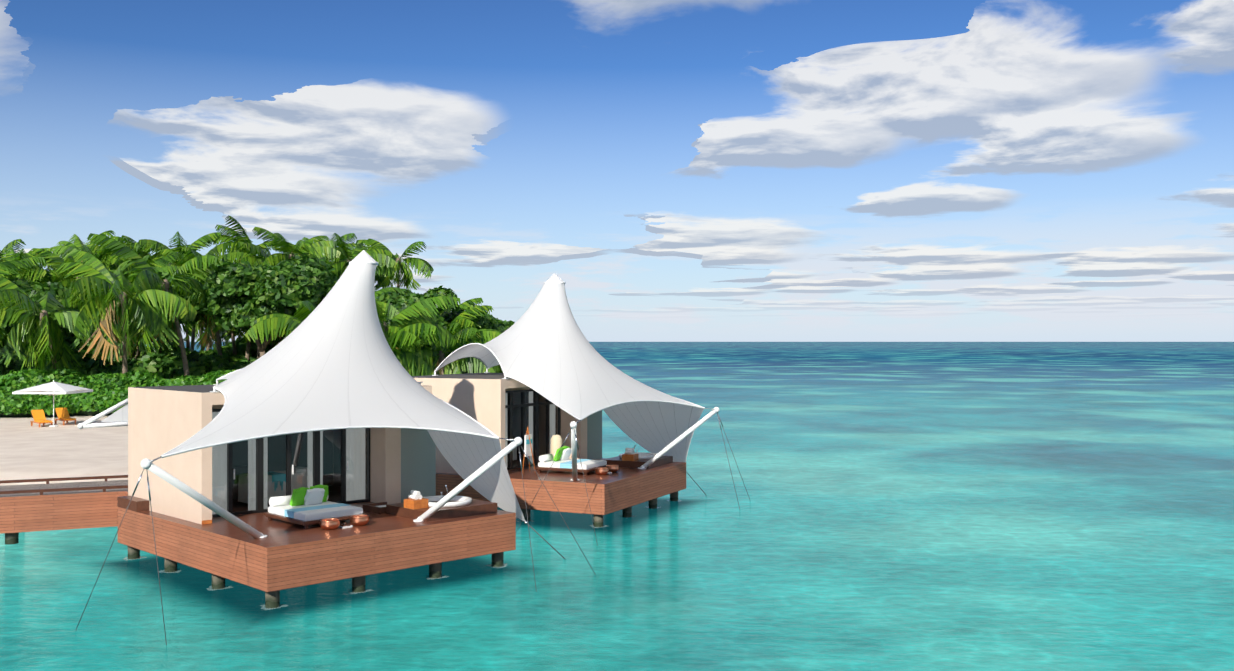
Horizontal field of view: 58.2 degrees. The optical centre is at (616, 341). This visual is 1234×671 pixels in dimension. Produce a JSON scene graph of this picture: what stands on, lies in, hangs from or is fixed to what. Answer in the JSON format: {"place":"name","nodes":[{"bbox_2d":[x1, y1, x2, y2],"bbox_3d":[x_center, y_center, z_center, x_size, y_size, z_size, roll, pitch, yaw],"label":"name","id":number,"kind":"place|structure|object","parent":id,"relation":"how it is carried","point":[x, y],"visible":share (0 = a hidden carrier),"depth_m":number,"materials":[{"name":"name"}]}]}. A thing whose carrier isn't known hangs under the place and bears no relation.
{"place":"outdoors","nodes":[
{"label":"outdoors","id":0,"kind":"place"},
{"bbox_2d":[0,415,127,485],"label":"beach sand","id":1,"kind":"structure","parent":0,"point":[45,450],"depth_m":47.26,"materials":[{"name":"beige sand"}]},
{"bbox_2d":[0,335,7,347],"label":"palm","id":2,"kind":"object","parent":1,"relation":"on","point":[4,339],"visible":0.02,"depth_m":92.45,"materials":[{"name":"green plant"}]},
{"bbox_2d":[0,260,30,354],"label":"palm","id":3,"kind":"object","parent":1,"relation":"on","point":[15,264],"visible":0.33,"depth_m":75.95,"materials":[{"name":"green plant"}]},
{"bbox_2d":[0,239,40,262],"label":"palm","id":4,"kind":"object","parent":1,"relation":"on","point":[13,243],"visible":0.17,"depth_m":103.99,"materials":[{"name":"green plant"}]},
{"bbox_2d":[1,257,46,278],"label":"palm","id":5,"kind":"object","parent":1,"relation":"on","point":[32,261],"visible":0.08,"depth_m":87.34,"materials":[{"name":"green plant"}]},
{"bbox_2d":[0,245,48,282],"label":"palm","id":6,"kind":"object","parent":1,"relation":"on","point":[20,256],"visible":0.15,"depth_m":94.52,"materials":[{"name":"green plant"}]},
{"bbox_2d":[21,248,48,281],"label":"palm","id":7,"kind":"object","parent":1,"relation":"on","point":[29,254],"depth_m":103.06,"materials":[{"name":"green plant"}]},
{"bbox_2d":[0,277,75,348],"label":"tree","id":8,"kind":"object","parent":1,"relation":"on","point":[36,292],"visible":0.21,"depth_m":85.77,"materials":[{"name":"green plant"}]},
{"bbox_2d":[30,410,52,426],"bbox_3d":[-31.752,4.252,61.164,0.660,0.895,2.010,0,0,-41],"label":"lounger","id":9,"kind":"object","parent":1,"relation":"on","point":[39,417],"visible":0.96,"depth_m":61.45,"materials":[{"name":"orange wood"}]},
{"bbox_2d":[11,260,80,285],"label":"palm","id":10,"kind":"object","parent":1,"relation":"on","point":[42,280],"visible":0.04,"depth_m":94.81,"materials":[{"name":"green plant"}]},
{"bbox_2d":[12,380,92,426],"bbox_3d":[-30.715,3.463,60.443,2.900,2.740,2.900,0,0,1],"label":"beach umbrella","id":11,"kind":"object","parent":1,"relation":"on","point":[53,388],"visible":0.94,"depth_m":59.70,"materials":[{"name":"white fabric"}]},
{"bbox_2d":[0,276,117,375],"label":"palm","id":12,"kind":"object","parent":1,"relation":"on","point":[21,304],"visible":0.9,"depth_m":72.60,"materials":[{"name":"green plant"}]},
{"bbox_2d":[38,269,81,303],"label":"palm","id":13,"kind":"object","parent":1,"relation":"on","point":[52,277],"visible":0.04,"depth_m":95.30,"materials":[{"name":"green plant"}]},
{"bbox_2d":[29,248,94,306],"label":"palm","id":14,"kind":"object","parent":1,"relation":"on","point":[54,259],"visible":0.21,"depth_m":93.66,"materials":[{"name":"green plant"}]},
{"bbox_2d":[0,388,127,416],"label":"hedge","id":15,"kind":"object","parent":1,"relation":"on","point":[94,403],"visible":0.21,"depth_m":67.22,"materials":[{"name":"green plant"}]},
{"bbox_2d":[54,407,76,424],"bbox_3d":[-31.150,4.221,62.611,0.660,0.895,2.010,0,0,-41],"label":"lounger","id":16,"kind":"object","parent":1,"relation":"on","point":[63,414],"visible":0.88,"depth_m":62.85,"materials":[{"name":"orange wood"}]},
{"bbox_2d":[42,230,125,269],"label":"palm","id":17,"kind":"object","parent":1,"relation":"on","point":[77,243],"visible":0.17,"depth_m":110.52,"materials":[{"name":"green plant"}]},
{"bbox_2d":[47,238,132,280],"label":"palm","id":18,"kind":"object","parent":1,"relation":"on","point":[108,263],"visible":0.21,"depth_m":96.20,"materials":[{"name":"green plant"}]},
{"bbox_2d":[61,282,148,357],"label":"palm","id":19,"kind":"object","parent":1,"relation":"on","point":[68,302],"visible":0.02,"depth_m":81.58,"materials":[{"name":"green plant"}]},
{"bbox_2d":[0,368,235,396],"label":"hedge","id":20,"kind":"object","parent":1,"relation":"on","point":[10,381],"visible":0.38,"depth_m":72.08,"materials":[{"name":"green plant"}]},
{"bbox_2d":[70,255,178,358],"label":"palm","id":21,"kind":"object","parent":1,"relation":"on","point":[165,268],"visible":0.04,"depth_m":90.46,"materials":[{"name":"green plant"}]},
{"bbox_2d":[56,251,196,373],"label":"palm","id":22,"kind":"object","parent":1,"relation":"on","point":[158,304],"visible":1,"depth_m":72.50,"materials":[{"name":"green plant"}]},
{"bbox_2d":[90,245,176,284],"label":"palm","id":23,"kind":"object","parent":1,"relation":"on","point":[159,256],"visible":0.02,"depth_m":97.78,"materials":[{"name":"green plant"}]},
{"bbox_2d":[98,285,180,360],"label":"palm","id":24,"kind":"object","parent":1,"relation":"on","point":[173,344],"visible":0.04,"depth_m":83.02,"materials":[{"name":"green plant"}]},
{"bbox_2d":[110,235,194,262],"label":"palm","id":25,"kind":"object","parent":1,"relation":"on","point":[129,242],"visible":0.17,"depth_m":104.33,"materials":[{"name":"green plant"}]},
{"bbox_2d":[87,233,220,376],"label":"palm","id":26,"kind":"object","parent":1,"relation":"on","point":[148,276],"visible":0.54,"depth_m":76.16,"materials":[{"name":"green plant"}]},
{"bbox_2d":[106,271,207,353],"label":"tree","id":27,"kind":"object","parent":1,"relation":"on","point":[202,309],"visible":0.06,"depth_m":83.25,"materials":[{"name":"green plant"}]},
{"bbox_2d":[132,231,222,348],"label":"palm","id":28,"kind":"object","parent":1,"relation":"on","point":[157,246],"visible":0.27,"depth_m":101.58,"materials":[{"name":"green plant"}]},
{"bbox_2d":[156,249,220,349],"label":"palm","id":29,"kind":"object","parent":1,"relation":"on","point":[178,254],"visible":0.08,"depth_m":96.84,"materials":[{"name":"green plant"}]},
{"bbox_2d":[175,247,236,354],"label":"palm","id":30,"kind":"object","parent":1,"relation":"on","point":[185,249],"visible":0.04,"depth_m":90.53,"materials":[{"name":"green plant"}]},
{"bbox_2d":[181,249,241,354],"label":"palm","id":31,"kind":"object","parent":1,"relation":"on","point":[204,317],"visible":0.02,"depth_m":85.13,"materials":[{"name":"green plant"}]},
{"bbox_2d":[183,316,243,350],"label":"palm","id":32,"kind":"object","parent":1,"relation":"on","point":[207,336],"visible":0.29,"depth_m":100.90,"materials":[{"name":"green plant"}]},
{"bbox_2d":[192,261,285,359],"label":"palm","id":33,"kind":"object","parent":1,"relation":"on","point":[248,346],"visible":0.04,"depth_m":83.07,"materials":[{"name":"green plant"}]},
{"bbox_2d":[0,347,478,378],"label":"understory","id":34,"kind":"object","parent":1,"relation":"on","point":[164,364],"visible":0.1,"depth_m":80.82,"materials":[{"name":"green plant"}]},
{"bbox_2d":[210,215,290,263],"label":"palm","id":35,"kind":"object","parent":1,"relation":"on","point":[233,240],"visible":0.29,"depth_m":106.92,"materials":[{"name":"green plant"}]},
{"bbox_2d":[0,336,500,370],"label":"understory","id":36,"kind":"object","parent":1,"relation":"on","point":[226,349],"visible":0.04,"depth_m":92.98,"materials":[{"name":"green plant"}]},
{"bbox_2d":[222,330,282,345],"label":"palm","id":37,"kind":"object","parent":1,"relation":"on","point":[227,337],"visible":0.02,"depth_m":92.93,"materials":[{"name":"green plant"}]},
{"bbox_2d":[239,260,285,357],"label":"palm","id":38,"kind":"object","parent":1,"relation":"on","point":[258,353],"depth_m":87.49,"materials":[{"name":"green plant"}]},
{"bbox_2d":[222,241,317,266],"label":"palm","id":39,"kind":"object","parent":1,"relation":"on","point":[253,258],"visible":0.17,"depth_m":100.44,"materials":[{"name":"green plant"}]},
{"bbox_2d":[203,255,338,356],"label":"tree","id":40,"kind":"object","parent":1,"relation":"on","point":[243,295],"visible":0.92,"depth_m":76.97,"materials":[{"name":"green plant"}]},
{"bbox_2d":[245,300,314,343],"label":"palm","id":41,"kind":"object","parent":1,"relation":"on","point":[268,324],"visible":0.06,"depth_m":72.54,"materials":[{"name":"green plant"}]},
{"bbox_2d":[275,330,291,342],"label":"palm","id":42,"kind":"object","parent":1,"relation":"on","point":[277,338],"visible":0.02,"depth_m":83.96,"materials":[{"name":"green plant"}]},
{"bbox_2d":[257,256,331,344],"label":"palm","id":43,"kind":"object","parent":1,"relation":"on","point":[325,259],"visible":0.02,"depth_m":86.14,"materials":[{"name":"green plant"}]},
{"bbox_2d":[252,227,340,265],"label":"palm","id":44,"kind":"object","parent":1,"relation":"on","point":[321,247],"visible":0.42,"depth_m":94.78,"materials":[{"name":"green plant"}]},
{"bbox_2d":[280,233,361,265],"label":"palm","id":45,"kind":"object","parent":1,"relation":"on","point":[349,236],"visible":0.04,"depth_m":104.41,"materials":[{"name":"green plant"}]},
{"bbox_2d":[313,233,396,278],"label":"palm","id":46,"kind":"object","parent":1,"relation":"on","point":[382,258],"visible":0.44,"depth_m":101.95,"materials":[{"name":"green plant"}]},
{"bbox_2d":[375,287,402,331],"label":"palm","id":47,"kind":"object","parent":1,"relation":"on","point":[390,307],"visible":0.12,"depth_m":89.00,"materials":[{"name":"green plant"}]},
{"bbox_2d":[352,239,433,290],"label":"palm","id":48,"kind":"object","parent":1,"relation":"on","point":[422,266],"visible":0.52,"depth_m":107.95,"materials":[{"name":"green plant"}]},
{"bbox_2d":[385,321,439,375],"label":"palm","id":49,"kind":"object","parent":1,"relation":"on","point":[404,333],"visible":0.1,"depth_m":75.39,"materials":[{"name":"green plant"}]},
{"bbox_2d":[375,296,460,370],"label":"palm","id":50,"kind":"object","parent":1,"relation":"on","point":[407,316],"visible":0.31,"depth_m":78.96,"materials":[{"name":"green plant"}]},
{"bbox_2d":[376,285,459,328],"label":"tree","id":51,"kind":"object","parent":1,"relation":"on","point":[399,302],"visible":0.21,"depth_m":91.05,"materials":[{"name":"green plant"}]},
{"bbox_2d":[413,323,463,367],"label":"palm","id":52,"kind":"object","parent":1,"relation":"on","point":[450,327],"visible":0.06,"depth_m":85.39,"materials":[{"name":"green plant"}]},
{"bbox_2d":[417,309,474,343],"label":"palm","id":53,"kind":"object","parent":1,"relation":"on","point":[467,322],"depth_m":90.96,"materials":[{"name":"green plant"}]},
{"bbox_2d":[413,327,501,375],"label":"palm","id":54,"kind":"object","parent":1,"relation":"on","point":[472,335],"visible":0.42,"depth_m":83.07,"materials":[{"name":"green plant"}]},
{"bbox_2d":[450,288,482,311],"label":"palm","id":55,"kind":"object","parent":1,"relation":"on","point":[465,305],"visible":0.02,"depth_m":111.33,"materials":[{"name":"green plant"}]},
{"bbox_2d":[449,305,492,342],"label":"palm","id":56,"kind":"object","parent":1,"relation":"on","point":[466,313],"visible":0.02,"depth_m":92.17,"materials":[{"name":"green plant"}]},
{"bbox_2d":[443,309,514,332],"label":"tree","id":57,"kind":"object","parent":1,"relation":"on","point":[487,321],"visible":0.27,"depth_m":94.42,"materials":[{"name":"green plant"}]},
{"bbox_2d":[491,327,502,372],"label":"palm","id":58,"kind":"object","parent":1,"relation":"on","point":[497,368],"visible":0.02,"depth_m":91.18,"materials":[{"name":"green plant"}]},
{"bbox_2d":[77,398,127,428],"bbox_3d":[-14.796,2.964,32.629,1.971,2.677,0.179,0,0,-33],"label":"canopy","id":59,"kind":"object","parent":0,"point":[118,418],"visible":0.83,"depth_m":32.57,"materials":[{"name":"white fabric"}]},
{"bbox_2d":[0,342,1233,670],"bbox_3d":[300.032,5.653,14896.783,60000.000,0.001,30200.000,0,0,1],"label":"sea","id":60,"kind":"structure","parent":0,"point":[986,506],"depth_m":29.02,"materials":[{"name":"liquid"}]},
{"bbox_2d":[0,475,127,544],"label":"jetty","id":61,"kind":"object","parent":60,"relation":"in","point":[47,506],"visible":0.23,"depth_m":31.34,"materials":[{"name":"brown wood"}]},
{"bbox_2d":[125,556,504,609],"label":"pile ripples","id":62,"kind":"object","parent":60,"relation":"on","point":[287,605],"visible":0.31,"depth_m":25.41},
{"bbox_2d":[118,491,515,608],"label":"deck","id":63,"kind":"structure","parent":60,"relation":"in","point":[282,555],"depth_m":25.45,"materials":[{"name":"brown wood"}]},
{"bbox_2d":[76,456,266,645],"bbox_3d":[-8.416,4.075,22.287,4.054,3.763,2.554,0,0,-45],"label":"pole","id":64,"kind":"object","parent":63,"relation":"on","point":[147,464],"visible":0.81,"depth_m":21.93,"materials":[{"name":"white metal"}]},
{"bbox_2d":[128,385,431,523],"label":"building","id":65,"kind":"structure","parent":63,"relation":"on","point":[162,420],"depth_m":28.30,"materials":[{"name":"beige paint"}]},
{"bbox_2d":[233,464,306,503],"bbox_3d":[-9.930,3.763,29.964,2.700,1.080,2.400,0,0,-45],"label":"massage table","id":66,"kind":"object","parent":65,"relation":"on","point":[294,476],"depth_m":29.42,"materials":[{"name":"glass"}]},
{"bbox_2d":[212,409,435,517],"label":"glazing","id":67,"kind":"structure","parent":65,"relation":"attached to","point":[418,459],"depth_m":29.14,"materials":[{"name":"black glass"}]},
{"bbox_2d":[161,250,499,457],"bbox_3d":[-7.693,-0.090,27.843,7.397,4.734,11.373,0,0,-24],"label":"canopy","id":68,"kind":"object","parent":65,"relation":"attached to","point":[330,362],"visible":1,"depth_m":26.08,"materials":[{"name":"white fabric"}]},
{"bbox_2d":[210,380,422,391],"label":"roof brackets","id":69,"kind":"object","parent":68,"relation":"attached to","point":[214,390],"visible":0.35,"depth_m":30.51,"materials":[{"name":"white metal"}]},
{"bbox_2d":[428,430,564,558],"bbox_3d":[-4.089,3.446,28.306,4.549,4.430,3.265,0,0,26],"label":"wind sail","id":70,"kind":"object","parent":68,"relation":"attached to","point":[466,456],"visible":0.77,"depth_m":28.36,"materials":[{"name":"grey fabric"}]},
{"bbox_2d":[264,485,366,528],"bbox_3d":[-7.228,3.901,26.530,1.650,0.803,1.920,0,0,-45],"label":"daybed","id":71,"kind":"object","parent":63,"relation":"on","point":[306,507],"visible":0.96,"depth_m":26.44,"materials":[{"name":"white fabric"}]},
{"bbox_2d":[320,518,339,529],"bbox_3d":[-6.584,4.193,25.422,0.456,0.220,0.456,0,0,-45],"label":"copper bowl","id":72,"kind":"object","parent":63,"relation":"on","point":[329,523],"visible":1,"depth_m":25.27,"materials":[{"name":"brown metal"}]},
{"bbox_2d":[338,522,352,527],"bbox_3d":[-6.293,4.245,25.683,0.260,0.115,0.200,0,0,-45],"label":"tray","id":73,"kind":"object","parent":63,"relation":"on","point":[344,525],"visible":0.96,"depth_m":25.63,"materials":[{"name":"white metal"}]},
{"bbox_2d":[350,514,369,525],"bbox_3d":[-6.030,4.193,25.972,0.456,0.220,0.456,0,0,-45],"label":"copper bowl","id":74,"kind":"object","parent":63,"relation":"on","point":[359,520],"visible":1,"depth_m":25.81,"materials":[{"name":"brown metal"}]},
{"bbox_2d":[363,502,386,513],"bbox_3d":[-5.940,4.223,28.150,0.700,0.160,0.800,0,0,-45],"label":"side table","id":75,"kind":"object","parent":63,"relation":"on","point":[378,508],"visible":0.73,"depth_m":27.96,"materials":[{"name":"brown wood"}]},
{"bbox_2d":[404,490,427,508],"bbox_3d":[-4.931,3.981,27.200,0.430,0.644,0.430,0,0,-45],"label":"box","id":76,"kind":"object","parent":63,"relation":"on","point":[415,500],"visible":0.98,"depth_m":27.08,"materials":[{"name":"orange wood"}]},
{"bbox_2d":[386,485,496,521],"bbox_3d":[-4.392,4.019,27.834,2.150,0.747,1.730,0,0,-45],"label":"hot tub","id":77,"kind":"object","parent":63,"relation":"on","point":[456,506],"visible":0.79,"depth_m":27.36,"materials":[{"name":"white ceramic"}]},
{"bbox_2d":[413,437,595,591],"bbox_3d":[-2.571,4.088,25.868,4.544,3.736,1.914,0,0,-3],"label":"pole","id":78,"kind":"object","parent":63,"relation":"on","point":[465,483],"visible":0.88,"depth_m":26.10,"materials":[{"name":"white metal"}]},
{"bbox_2d":[436,458,685,526],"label":"deck","id":79,"kind":"structure","parent":60,"relation":"in","point":[624,489],"depth_m":34.83,"materials":[{"name":"brown wood"}]},
{"bbox_2d":[412,373,586,473],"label":"building","id":80,"kind":"structure","parent":79,"relation":"on","point":[479,397],"depth_m":36.22,"materials":[{"name":"beige paint"}]},
{"bbox_2d":[513,447,516,459],"bbox_3d":[-5.188,3.763,38.944,2.400,1.080,2.700,0,0,25],"label":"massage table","id":81,"kind":"object","parent":80,"relation":"on","point":[514,453],"depth_m":39.52,"materials":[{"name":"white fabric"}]},
{"bbox_2d":[505,389,601,469],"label":"glazing","id":82,"kind":"structure","parent":80,"relation":"attached to","point":[594,436],"depth_m":38.66,"materials":[{"name":"black glass"}]},
{"bbox_2d":[435,273,704,420],"bbox_3d":[-2.361,-0.090,37.716,7.397,4.734,11.373,0,0,-44],"label":"canopy","id":83,"kind":"object","parent":80,"relation":"attached to","point":[542,346],"visible":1,"depth_m":36.56,"materials":[{"name":"white fabric"}]},
{"bbox_2d":[432,369,508,378],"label":"roof brackets","id":84,"kind":"object","parent":83,"relation":"on","point":[484,372],"visible":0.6,"depth_m":39.11,"materials":[{"name":"white metal"}]},
{"bbox_2d":[604,401,705,494],"bbox_3d":[0.867,3.446,39.383,4.549,4.430,3.265,0,0,6],"label":"wind sail","id":85,"kind":"object","parent":83,"relation":"attached to","point":[653,427],"visible":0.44,"depth_m":39.52,"materials":[{"name":"grey fabric"}]},
{"bbox_2d":[522,427,535,473],"bbox_3d":[-2.819,3.553,36.284,0.386,1.506,0.531,0,0,25],"label":"easel","id":86,"kind":"object","parent":79,"relation":"on","point":[528,444],"visible":0.9,"depth_m":36.25,"materials":[{"name":"white wood"}]},
{"bbox_2d":[550,435,561,458],"bbox_3d":[-2.072,3.743,37.933,0.420,1.120,0.420,0,0,25],"label":"wicker lamp","id":87,"kind":"object","parent":79,"relation":"on","point":[556,443],"visible":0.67,"depth_m":37.77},
{"bbox_2d":[516,420,597,545],"bbox_3d":[-1.141,4.075,32.248,2.554,3.763,4.054,0,0,25],"label":"pole","id":88,"kind":"object","parent":79,"relation":"on","point":[574,443],"visible":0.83,"depth_m":31.49,"materials":[{"name":"silver metal"}]},
{"bbox_2d":[535,446,606,475],"bbox_3d":[-1.475,3.901,36.642,1.920,0.803,1.650,0,0,25],"label":"daybed","id":89,"kind":"object","parent":79,"relation":"on","point":[563,461],"visible":0.94,"depth_m":36.27,"materials":[{"name":"white fabric"}]},
{"bbox_2d":[595,467,608,474],"bbox_3d":[-0.490,4.193,35.821,0.456,0.220,0.456,0,0,25],"label":"copper bowl","id":90,"kind":"object","parent":79,"relation":"on","point":[601,470],"visible":1,"depth_m":35.66,"materials":[{"name":"brown metal"}]},
{"bbox_2d":[606,465,618,472],"bbox_3d":[-0.159,4.193,36.526,0.456,0.220,0.456,0,0,25],"label":"copper bowl","id":91,"kind":"object","parent":79,"relation":"on","point":[613,468],"visible":0.9,"depth_m":36.35,"materials":[{"name":"brown"}]},
{"bbox_2d":[622,448,638,460],"bbox_3d":[0.454,3.981,38.056,0.430,0.644,0.430,0,0,25],"label":"box","id":92,"kind":"object","parent":79,"relation":"on","point":[629,455],"visible":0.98,"depth_m":37.92,"materials":[{"name":"orange wood"}]},
{"bbox_2d":[603,445,672,468],"bbox_3d":[0.744,4.019,38.837,1.730,0.747,2.150,0,0,25],"label":"hot tub","id":93,"kind":"object","parent":79,"relation":"on","point":[644,458],"visible":0.6,"depth_m":38.18,"materials":[{"name":"brown wood"}]},
{"bbox_2d":[638,407,749,508],"bbox_3d":[3.128,4.088,37.612,4.544,3.736,1.914,0,0,-23],"label":"pole","id":94,"kind":"object","parent":79,"relation":"on","point":[653,459],"visible":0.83,"depth_m":37.56,"materials":[{"name":"white metal"}]},
{"bbox_2d":[0,0,1233,341],"label":"sky","id":95,"kind":"structure","parent":0,"point":[687,170],"materials":[{"name":"blue"}]}
]}

